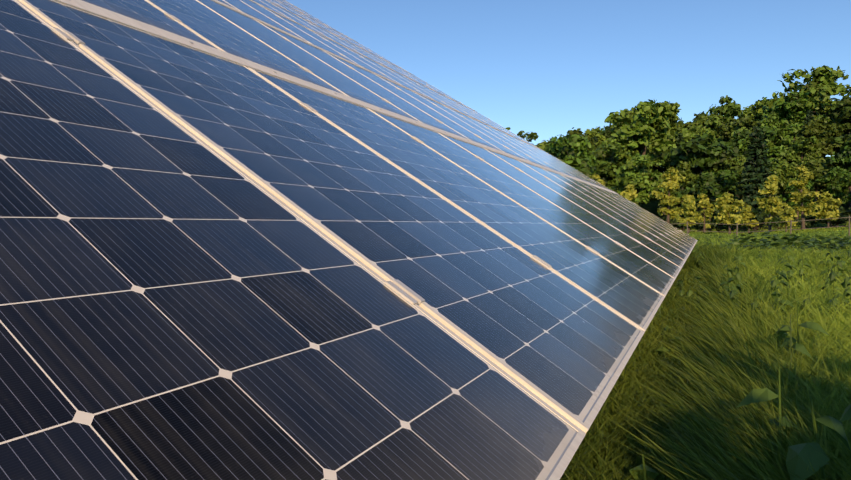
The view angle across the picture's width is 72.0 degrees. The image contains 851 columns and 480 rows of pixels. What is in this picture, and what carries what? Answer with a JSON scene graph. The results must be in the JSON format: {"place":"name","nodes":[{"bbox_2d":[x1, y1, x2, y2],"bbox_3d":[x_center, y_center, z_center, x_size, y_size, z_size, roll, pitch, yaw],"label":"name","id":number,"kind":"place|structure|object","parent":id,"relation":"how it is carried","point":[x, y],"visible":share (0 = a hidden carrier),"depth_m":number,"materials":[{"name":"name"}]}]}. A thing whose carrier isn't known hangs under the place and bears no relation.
{"place":"outdoors","nodes":[
{"label":"outdoors","id":0,"kind":"place"},
{"bbox_2d":[286,0,850,156],"label":"sky","id":1,"kind":"structure","parent":0,"point":[547,68],"materials":[{"name":"blue"}]},
{"bbox_2d":[641,156,850,237],"bbox_3d":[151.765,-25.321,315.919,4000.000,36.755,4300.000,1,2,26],"label":"ground","id":2,"kind":"structure","parent":0,"point":[651,207],"depth_m":99.04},
{"bbox_2d":[56,0,618,194],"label":"racking rails","id":3,"kind":"object","parent":2,"relation":"on","point":[106,13],"visible":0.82,"depth_m":3.05,"materials":[{"name":"metal"}]},
{"bbox_2d":[52,27,85,45],"bbox_3d":[-0.932,-0.507,1.518,0.070,0.051,0.048,35,16,21],"label":"clamp","id":4,"kind":"object","parent":3,"relation":"attached to","point":[67,35],"visible":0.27,"depth_m":1.51,"materials":[{"name":"silver metal"}]},
{"bbox_2d":[82,0,221,50],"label":"solar panel","id":5,"kind":"object","parent":3,"relation":"attached to","point":[146,12],"visible":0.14,"depth_m":2.46,"materials":[{"name":"glass"}]},
{"bbox_2d":[147,0,345,94],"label":"solar panel","id":6,"kind":"object","parent":3,"relation":"attached to","point":[217,30],"visible":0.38,"depth_m":3.23,"materials":[{"name":"glass"}]},
{"bbox_2d":[224,0,309,42],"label":"solar panel","id":7,"kind":"object","parent":3,"relation":"attached to","point":[240,5],"visible":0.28,"depth_m":5.86,"materials":[{"name":"glass"}]},
{"bbox_2d":[0,0,585,479],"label":"solar panel","id":8,"kind":"object","parent":3,"relation":"attached to","point":[178,300],"visible":1,"depth_m":0.74,"materials":[{"name":"glass"}]},
{"bbox_2d":[260,0,330,38],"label":"solar panel","id":9,"kind":"object","parent":3,"relation":"attached to","point":[286,14],"visible":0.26,"depth_m":9.38,"materials":[{"name":"glass"}]},
{"bbox_2d":[241,0,359,65],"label":"solar panel","id":10,"kind":"object","parent":3,"relation":"attached to","point":[286,24],"visible":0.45,"depth_m":6.84,"materials":[{"name":"glass"}]},
{"bbox_2d":[197,0,419,121],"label":"solar panel","id":11,"kind":"object","parent":3,"relation":"attached to","point":[333,77],"visible":0.54,"depth_m":4.24,"materials":[{"name":"glass"}]},
{"bbox_2d":[275,0,341,37],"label":"solar panel","id":12,"kind":"object","parent":3,"relation":"attached to","point":[306,17],"visible":0.4,"depth_m":12.93,"materials":[{"name":"glass"}]},
{"bbox_2d":[266,0,364,55],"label":"solar panel","id":13,"kind":"object","parent":3,"relation":"attached to","point":[315,28],"visible":0.57,"depth_m":10.36,"materials":[{"name":"glass"}]},
{"bbox_2d":[260,5,397,82],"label":"solar panel","id":14,"kind":"object","parent":3,"relation":"attached to","point":[334,47],"visible":0.53,"depth_m":7.78,"materials":[{"name":"glass"}]},
{"bbox_2d":[292,8,368,51],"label":"solar panel","id":15,"kind":"object","parent":3,"relation":"attached to","point":[330,29],"visible":0.37,"depth_m":13.85,"materials":[{"name":"glass"}]},
{"bbox_2d":[19,0,644,432],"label":"solar panel","id":16,"kind":"object","parent":3,"relation":"attached to","point":[557,342],"visible":0.8,"depth_m":1.53,"materials":[{"name":"glass"}]},
{"bbox_2d":[300,17,392,69],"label":"solar panel","id":17,"kind":"object","parent":3,"relation":"attached to","point":[348,44],"visible":0.29,"depth_m":11.27,"materials":[{"name":"glass"}]},
{"bbox_2d":[256,20,469,139],"bbox_3d":[-0.538,-1.397,5.236,1.956,0.040,0.992,35,16,21],"label":"solar panel","id":18,"kind":"object","parent":3,"relation":"attached to","point":[377,89],"visible":0.51,"depth_m":5.18,"materials":[{"name":"glass"}]},
{"bbox_2d":[307,28,433,99],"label":"solar panel","id":19,"kind":"object","parent":3,"relation":"attached to","point":[379,69],"visible":0.47,"depth_m":8.70,"materials":[{"name":"glass"}]},
{"bbox_2d":[333,34,411,78],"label":"solar panel","id":20,"kind":"object","parent":3,"relation":"attached to","point":[377,59],"visible":0.38,"depth_m":12.18,"materials":[{"name":"glass"}]},
{"bbox_2d":[355,45,433,89],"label":"solar panel","id":21,"kind":"object","parent":3,"relation":"attached to","point":[395,68],"visible":0.33,"depth_m":13.11,"materials":[{"name":"glass"}]},
{"bbox_2d":[349,49,457,110],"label":"solar panel","id":22,"kind":"object","parent":3,"relation":"attached to","point":[403,80],"visible":0.44,"depth_m":9.62,"materials":[{"name":"glass"}]},
{"bbox_2d":[385,279,424,305],"bbox_3d":[-0.050,0.117,1.110,0.070,0.051,0.048,35,16,21],"label":"clamp","id":23,"kind":"object","parent":3,"relation":"attached to","point":[407,293],"visible":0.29,"depth_m":1.10,"materials":[{"name":"silver metal"}]},
{"bbox_2d":[326,52,502,151],"bbox_3d":[-0.100,-1.420,6.148,1.956,0.040,0.992,35,16,21],"label":"solar panel","id":24,"kind":"object","parent":3,"relation":"attached to","point":[461,130],"visible":0.5,"depth_m":6.11,"materials":[{"name":"glass"}]},
{"bbox_2d":[378,63,479,120],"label":"solar panel","id":25,"kind":"object","parent":3,"relation":"attached to","point":[432,94],"visible":0.41,"depth_m":10.54,"materials":[{"name":"glass"}]},
{"bbox_2d":[406,77,494,127],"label":"solar panel","id":26,"kind":"object","parent":3,"relation":"attached to","point":[457,106],"visible":0.4,"depth_m":11.45,"materials":[{"name":"glass"}]},
{"bbox_2d":[375,74,528,160],"bbox_3d":[0.338,-1.444,7.060,1.956,0.040,0.992,35,16,21],"label":"solar panel","id":27,"kind":"object","parent":3,"relation":"attached to","point":[498,145],"visible":0.49,"depth_m":7.03,"materials":[{"name":"glass"}]},
{"bbox_2d":[248,67,664,330],"bbox_3d":[0.167,-0.231,2.681,1.956,0.040,0.992,35,16,21],"label":"solar panel","id":28,"kind":"object","parent":3,"relation":"attached to","point":[622,293],"visible":0.71,"depth_m":2.54,"materials":[{"name":"glass"}]},
{"bbox_2d":[427,87,510,134],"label":"solar panel","id":29,"kind":"object","parent":3,"relation":"attached to","point":[469,111],"visible":0.3,"depth_m":12.39,"materials":[{"name":"glass"}]},
{"bbox_2d":[416,93,547,167],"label":"solar panel","id":30,"kind":"object","parent":3,"relation":"attached to","point":[490,135],"visible":0.46,"depth_m":7.96,"materials":[{"name":"glass"}]},
{"bbox_2d":[447,97,523,140],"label":"solar panel","id":31,"kind":"object","parent":3,"relation":"attached to","point":[486,119],"visible":0.3,"depth_m":13.31,"materials":[{"name":"glass"}]},
{"bbox_2d":[445,106,564,173],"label":"solar panel","id":32,"kind":"object","parent":3,"relation":"attached to","point":[509,142],"visible":0.44,"depth_m":8.88,"materials":[{"name":"glass"}]},
{"bbox_2d":[368,108,674,295],"bbox_3d":[0.605,-0.255,3.593,1.956,0.040,0.992,35,16,21],"label":"solar panel","id":33,"kind":"object","parent":3,"relation":"attached to","point":[625,259],"visible":0.72,"depth_m":3.49,"materials":[{"name":"glass"}]},
{"bbox_2d":[471,118,576,177],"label":"solar panel","id":34,"kind":"object","parent":3,"relation":"attached to","point":[528,150],"visible":0.42,"depth_m":9.79,"materials":[{"name":"glass"}]},
{"bbox_2d":[491,127,586,181],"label":"solar panel","id":35,"kind":"object","parent":3,"relation":"attached to","point":[544,157],"visible":0.31,"depth_m":10.71,"materials":[{"name":"glass"}]},
{"bbox_2d":[507,134,597,185],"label":"solar panel","id":36,"kind":"object","parent":3,"relation":"attached to","point":[587,180],"visible":0.43,"depth_m":11.63,"materials":[{"name":"glass"}]},
{"bbox_2d":[438,132,681,278],"bbox_3d":[1.043,-0.278,4.505,1.956,0.040,0.992,35,16,21],"label":"solar panel","id":37,"kind":"object","parent":3,"relation":"attached to","point":[657,260],"visible":0.72,"depth_m":4.43,"materials":[{"name":"glass"}]},
{"bbox_2d":[524,142,605,188],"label":"solar panel","id":38,"kind":"object","parent":3,"relation":"attached to","point":[564,165],"visible":0.29,"depth_m":12.56,"materials":[{"name":"glass"}]},
{"bbox_2d":[537,148,611,190],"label":"solar panel","id":39,"kind":"object","parent":3,"relation":"attached to","point":[574,169],"visible":0.26,"depth_m":13.46,"materials":[{"name":"glass"}]},
{"bbox_2d":[484,148,685,267],"bbox_3d":[1.481,-0.302,5.417,1.956,0.040,0.992,35,16,21],"label":"solar panel","id":40,"kind":"object","parent":3,"relation":"attached to","point":[613,222],"visible":0.71,"depth_m":5.36,"materials":[{"name":"glass"}]},
{"bbox_2d":[518,160,687,260],"bbox_3d":[1.919,-0.326,6.329,1.956,0.040,0.992,35,16,21],"label":"solar panel","id":41,"kind":"object","parent":3,"relation":"attached to","point":[625,221],"visible":0.69,"depth_m":6.28,"materials":[{"name":"glass"}]},
{"bbox_2d":[542,168,690,255],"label":"solar panel","id":42,"kind":"object","parent":3,"relation":"attached to","point":[629,218],"visible":0.67,"depth_m":7.21,"materials":[{"name":"glass"}]},
{"bbox_2d":[562,175,691,251],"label":"solar panel","id":43,"kind":"object","parent":3,"relation":"attached to","point":[633,215],"visible":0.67,"depth_m":8.13,"materials":[{"name":"glass"}]},
{"bbox_2d":[577,180,693,248],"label":"solar panel","id":44,"kind":"object","parent":3,"relation":"attached to","point":[639,216],"visible":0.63,"depth_m":9.05,"materials":[{"name":"glass"}]},
{"bbox_2d":[588,184,694,245],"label":"solar panel","id":45,"kind":"object","parent":3,"relation":"attached to","point":[650,219],"visible":0.45,"depth_m":9.97,"materials":[{"name":"glass"}]},
{"bbox_2d":[599,188,695,243],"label":"solar panel","id":46,"kind":"object","parent":3,"relation":"attached to","point":[664,225],"visible":0.38,"depth_m":10.88,"materials":[{"name":"glass"}]},
{"bbox_2d":[606,190,696,242],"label":"solar panel","id":47,"kind":"object","parent":3,"relation":"attached to","point":[653,216],"visible":0.46,"depth_m":11.80,"materials":[{"name":"glass"}]},
{"bbox_2d":[614,193,697,240],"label":"solar panel","id":48,"kind":"object","parent":3,"relation":"attached to","point":[656,217],"visible":0.34,"depth_m":12.71,"materials":[{"name":"glass"}]},
{"bbox_2d":[505,127,538,144],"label":"tree","id":49,"kind":"object","parent":2,"relation":"on","point":[532,136],"visible":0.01,"depth_m":156.86,"materials":[{"name":"green plant"}]},
{"bbox_2d":[547,127,594,145],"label":"tree","id":50,"kind":"object","parent":2,"relation":"on","point":[571,132],"visible":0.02,"depth_m":138.08,"materials":[{"name":"green plant"}]},
{"bbox_2d":[545,132,599,175],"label":"tree","id":51,"kind":"object","parent":2,"relation":"on","point":[570,153],"visible":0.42,"depth_m":100.75,"materials":[{"name":"green plant"}]},
{"bbox_2d":[583,129,605,141],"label":"tree","id":52,"kind":"object","parent":2,"relation":"on","point":[598,136],"visible":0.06,"depth_m":158.39,"materials":[{"name":"green plant"}]},
{"bbox_2d":[585,142,630,189],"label":"tree","id":53,"kind":"object","parent":2,"relation":"on","point":[606,166],"visible":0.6,"depth_m":108.50,"materials":[{"name":"green plant"}]},
{"bbox_2d":[586,138,630,182],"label":"tree","id":54,"kind":"object","parent":2,"relation":"on","point":[619,157],"visible":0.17,"depth_m":112.31,"materials":[{"name":"green plant"}]},
{"bbox_2d":[604,109,640,153],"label":"tree","id":55,"kind":"object","parent":2,"relation":"on","point":[615,129],"visible":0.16,"depth_m":137.98,"materials":[{"name":"green plant"}]},
{"bbox_2d":[620,183,638,205],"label":"young tree","id":56,"kind":"object","parent":2,"relation":"on","point":[629,193],"visible":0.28,"depth_m":71.39,"materials":[{"name":"yellow plant"}]},
{"bbox_2d":[609,153,665,206],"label":"tree","id":57,"kind":"object","parent":2,"relation":"on","point":[634,170],"visible":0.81,"depth_m":91.77,"materials":[{"name":"green plant"}]},
{"bbox_2d":[603,99,676,205],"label":"tree","id":58,"kind":"object","parent":2,"relation":"on","point":[652,124],"visible":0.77,"depth_m":114.81,"materials":[{"name":"green plant"}]},
{"bbox_2d":[642,101,681,151],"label":"tree","id":59,"kind":"object","parent":2,"relation":"on","point":[673,118],"visible":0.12,"depth_m":147.35,"materials":[{"name":"green plant"}]},
{"bbox_2d":[648,167,695,223],"bbox_3d":[26.991,-4.332,64.734,4.873,7.532,3.288,3,3,61],"label":"young tree","id":60,"kind":"object","parent":2,"relation":"on","point":[669,200],"visible":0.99,"depth_m":64.11,"materials":[{"name":"yellow plant"}]},
{"bbox_2d":[658,161,698,216],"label":"tree","id":61,"kind":"object","parent":2,"relation":"on","point":[686,172],"visible":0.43,"depth_m":96.21,"materials":[{"name":"green plant"}]},
{"bbox_2d":[660,126,715,145],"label":"tree","id":62,"kind":"object","parent":2,"relation":"on","point":[689,134],"visible":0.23,"depth_m":124.26,"materials":[{"name":"green plant"}]},
{"bbox_2d":[676,198,702,232],"bbox_3d":[26.132,-2.348,58.250,2.355,3.800,2.466,-1,2,-43],"label":"young tree","id":63,"kind":"object","parent":2,"relation":"on","point":[688,211],"visible":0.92,"depth_m":58.06,"materials":[{"name":"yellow plant"}]},
{"bbox_2d":[677,111,706,127],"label":"tree","id":64,"kind":"object","parent":2,"relation":"on","point":[697,117],"visible":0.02,"depth_m":160.87,"materials":[{"name":"green plant"}]},
{"bbox_2d":[657,133,741,214],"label":"tree","id":65,"kind":"object","parent":2,"relation":"on","point":[704,152],"visible":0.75,"depth_m":97.51,"materials":[{"name":"green plant"}]},
{"bbox_2d":[693,193,713,232],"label":"young tree","id":66,"kind":"object","parent":2,"relation":"on","point":[704,202],"visible":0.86,"depth_m":66.44,"materials":[{"name":"yellow plant"}]},
{"bbox_2d":[560,258,850,479],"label":"grass","id":67,"kind":"structure","parent":2,"relation":"on","point":[758,430],"depth_m":2.02,"materials":[{"name":"plant"}]},
{"bbox_2d":[693,126,717,142],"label":"tree","id":68,"kind":"object","parent":2,"relation":"on","point":[701,130],"visible":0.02,"depth_m":112.30,"materials":[{"name":"green plant"}]},
{"bbox_2d":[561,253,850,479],"bbox_3d":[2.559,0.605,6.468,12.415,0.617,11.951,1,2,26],"label":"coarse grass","id":69,"kind":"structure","parent":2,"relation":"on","point":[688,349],"depth_m":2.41,"materials":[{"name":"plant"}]},
{"bbox_2d":[679,113,735,129],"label":"tree","id":70,"kind":"object","parent":2,"relation":"on","point":[687,125],"visible":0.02,"depth_m":145.09,"materials":[{"name":"green plant"}]},
{"bbox_2d":[675,170,741,230],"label":"tree","id":71,"kind":"object","parent":2,"relation":"on","point":[710,186],"visible":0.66,"depth_m":85.22,"materials":[{"name":"green plant"}]},
{"bbox_2d":[690,113,727,141],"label":"tree","id":72,"kind":"object","parent":2,"relation":"on","point":[712,123],"visible":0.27,"depth_m":129.69,"materials":[{"name":"green plant"}]},
{"bbox_2d":[585,235,850,479],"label":"meadow weeds","id":73,"kind":"object","parent":2,"relation":"on","point":[797,460],"visible":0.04,"depth_m":1.47,"materials":[{"name":"green plant"}]},
{"bbox_2d":[706,95,741,141],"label":"tree","id":74,"kind":"object","parent":2,"relation":"on","point":[728,111],"visible":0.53,"depth_m":132.92,"materials":[{"name":"green plant"}]},
{"bbox_2d":[702,157,748,195],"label":"tree","id":75,"kind":"object","parent":2,"relation":"on","point":[733,165],"visible":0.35,"depth_m":94.71,"materials":[{"name":"green plant"}]},
{"bbox_2d":[713,191,745,233],"bbox_3d":[30.438,-2.660,58.424,2.929,4.513,2.797,-1,2,-21],"label":"young tree","id":76,"kind":"object","parent":2,"relation":"on","point":[727,216],"visible":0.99,"depth_m":58.24,"materials":[{"name":"yellow plant"}]},
{"bbox_2d":[714,115,760,140],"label":"tree","id":77,"kind":"object","parent":2,"relation":"on","point":[747,122],"visible":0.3,"depth_m":120.57,"materials":[{"name":"green plant"}]},
{"bbox_2d":[739,204,759,232],"bbox_3d":[35.367,-2.283,63.834,2.061,3.325,2.158,1,2,40],"label":"young tree","id":78,"kind":"object","parent":2,"relation":"on","point":[747,215],"visible":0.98,"depth_m":63.59,"materials":[{"name":"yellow plant"}]},
{"bbox_2d":[655,231,850,340],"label":"tall weeds","id":79,"kind":"object","parent":2,"relation":"on","point":[845,284],"visible":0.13,"depth_m":4.92,"materials":[{"name":"green plant"}]},
{"bbox_2d":[738,101,768,121],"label":"tree","id":80,"kind":"object","parent":2,"relation":"on","point":[750,110],"visible":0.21,"depth_m":135.07,"materials":[{"name":"green plant"}]},
{"bbox_2d":[738,211,768,230],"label":"bush","id":81,"kind":"object","parent":2,"relation":"on","point":[760,217],"visible":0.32,"depth_m":75.68,"materials":[{"name":"green plant"}]},
{"bbox_2d":[731,126,781,168],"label":"tree","id":82,"kind":"object","parent":2,"relation":"on","point":[770,133],"visible":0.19,"depth_m":103.91,"materials":[{"name":"green plant"}]},
{"bbox_2d":[734,126,780,228],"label":"conifer","id":83,"kind":"object","parent":2,"relation":"on","point":[754,171],"visible":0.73,"depth_m":83.37,"materials":[{"name":"green plant"}]},
{"bbox_2d":[731,132,787,177],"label":"tree","id":84,"kind":"object","parent":2,"relation":"on","point":[778,151],"visible":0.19,"depth_m":102.61,"materials":[{"name":"green plant"}]},
{"bbox_2d":[676,216,850,237],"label":"paddock fence","id":85,"kind":"object","parent":2,"relation":"on","point":[790,229],"visible":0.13,"depth_m":36.12,"materials":[{"name":"brown wood"}]},
{"bbox_2d":[752,101,787,128],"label":"tree","id":86,"kind":"object","parent":2,"relation":"on","point":[760,112],"visible":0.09,"depth_m":130.33,"materials":[{"name":"green plant"}]},
{"bbox_2d":[753,174,787,231],"bbox_3d":[36.881,-3.858,62.403,3.650,6.339,2.951,-1,2,-33],"label":"young tree","id":87,"kind":"object","parent":2,"relation":"on","point":[769,188],"visible":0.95,"depth_m":61.75,"materials":[{"name":"yellow plant"}]},
{"bbox_2d":[749,111,801,157],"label":"tree","id":88,"kind":"object","parent":2,"relation":"on","point":[770,120],"visible":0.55,"depth_m":112.30,"materials":[{"name":"green plant"}]},
{"bbox_2d":[713,238,850,251],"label":"weed mound","id":89,"kind":"object","parent":2,"relation":"on","point":[819,246],"visible":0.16,"depth_m":12.22,"materials":[{"name":"green plant"}]},
{"bbox_2d":[723,231,850,247],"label":"weed mound","id":90,"kind":"object","parent":2,"relation":"on","point":[790,240],"visible":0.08,"depth_m":13.92,"materials":[{"name":"green plant"}]},
{"bbox_2d":[776,205,797,231],"bbox_3d":[36.239,-2.060,58.808,1.850,2.850,1.766,0,1,3],"label":"young tree","id":91,"kind":"object","parent":2,"relation":"on","point":[789,214],"visible":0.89,"depth_m":58.43,"materials":[{"name":"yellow plant"}]},
{"bbox_2d":[767,157,814,213],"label":"tree","id":92,"kind":"object","parent":2,"relation":"on","point":[783,172],"visible":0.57,"depth_m":90.12,"materials":[{"name":"green plant"}]},
{"bbox_2d":[779,177,813,218],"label":"tree","id":93,"kind":"object","parent":2,"relation":"on","point":[809,186],"visible":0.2,"depth_m":86.49,"materials":[{"name":"green plant"}]},
{"bbox_2d":[769,90,832,139],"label":"tree","id":94,"kind":"object","parent":2,"relation":"on","point":[793,110],"visible":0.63,"depth_m":121.59,"materials":[{"name":"green plant"}]},
{"bbox_2d":[781,135,821,166],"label":"tree","id":95,"kind":"object","parent":2,"relation":"on","point":[802,145],"visible":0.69,"depth_m":105.62,"materials":[{"name":"green plant"}]},
{"bbox_2d":[789,164,822,229],"bbox_3d":[40.805,-4.535,62.834,3.124,7.155,4.629,1,2,38],"label":"young tree","id":96,"kind":"object","parent":2,"relation":"on","point":[801,192],"visible":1,"depth_m":62.43,"materials":[{"name":"yellow plant"}]},
{"bbox_2d":[766,65,848,130],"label":"tree","id":97,"kind":"object","parent":2,"relation":"on","point":[821,86],"visible":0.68,"depth_m":122.23,"materials":[{"name":"green plant"}]},
{"bbox_2d":[793,152,825,191],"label":"tree","id":98,"kind":"object","parent":2,"relation":"on","point":[806,158],"visible":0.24,"depth_m":100.80,"materials":[{"name":"green plant"}]},
{"bbox_2d":[800,110,823,156],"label":"tree","id":99,"kind":"object","parent":2,"relation":"on","point":[810,114],"visible":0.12,"depth_m":114.80,"materials":[{"name":"green plant"}]},
{"bbox_2d":[786,116,843,156],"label":"tree","id":100,"kind":"object","parent":2,"relation":"on","point":[816,129],"visible":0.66,"depth_m":110.07,"materials":[{"name":"green plant"}]},
{"bbox_2d":[794,160,842,201],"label":"tree","id":101,"kind":"object","parent":2,"relation":"on","point":[818,168],"visible":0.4,"depth_m":92.00,"materials":[{"name":"green plant"}]},
{"bbox_2d":[814,191,842,226],"bbox_3d":[44.133,-3.251,64.102,2.775,4.276,2.649,0,2,18],"label":"young tree","id":102,"kind":"object","parent":2,"relation":"on","point":[829,210],"visible":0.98,"depth_m":64.06,"materials":[{"name":"yellow plant"}]},
{"bbox_2d":[815,166,850,208],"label":"tree","id":103,"kind":"object","parent":2,"relation":"on","point":[834,180],"visible":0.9,"depth_m":85.84,"materials":[{"name":"green plant"}]},
{"bbox_2d":[816,206,850,227],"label":"bush","id":104,"kind":"object","parent":2,"relation":"on","point":[843,213],"visible":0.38,"depth_m":68.65,"materials":[{"name":"green plant"}]},
{"bbox_2d":[821,92,850,136],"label":"tree","id":105,"kind":"object","parent":2,"relation":"on","point":[841,109],"visible":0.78,"depth_m":116.54,"materials":[{"name":"green plant"}]},
{"bbox_2d":[824,133,850,171],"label":"tree","id":106,"kind":"object","parent":2,"relation":"on","point":[844,141],"visible":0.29,"depth_m":98.79,"materials":[{"name":"green plant"}]},
{"bbox_2d":[825,146,850,207],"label":"tree","id":107,"kind":"object","parent":2,"relation":"on","point":[845,160],"visible":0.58,"depth_m":89.74,"materials":[{"name":"green plant"}]},
{"bbox_2d":[673,235,850,285],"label":"grass","id":108,"kind":"structure","parent":0,"point":[810,257],"depth_m":9.11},
{"bbox_2d":[675,212,850,235],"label":"grass","id":109,"kind":"structure","parent":0,"point":[697,232],"depth_m":66.83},
{"bbox_2d":[686,230,850,270],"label":"coarse grass","id":110,"kind":"structure","parent":0,"point":[811,234],"depth_m":40.89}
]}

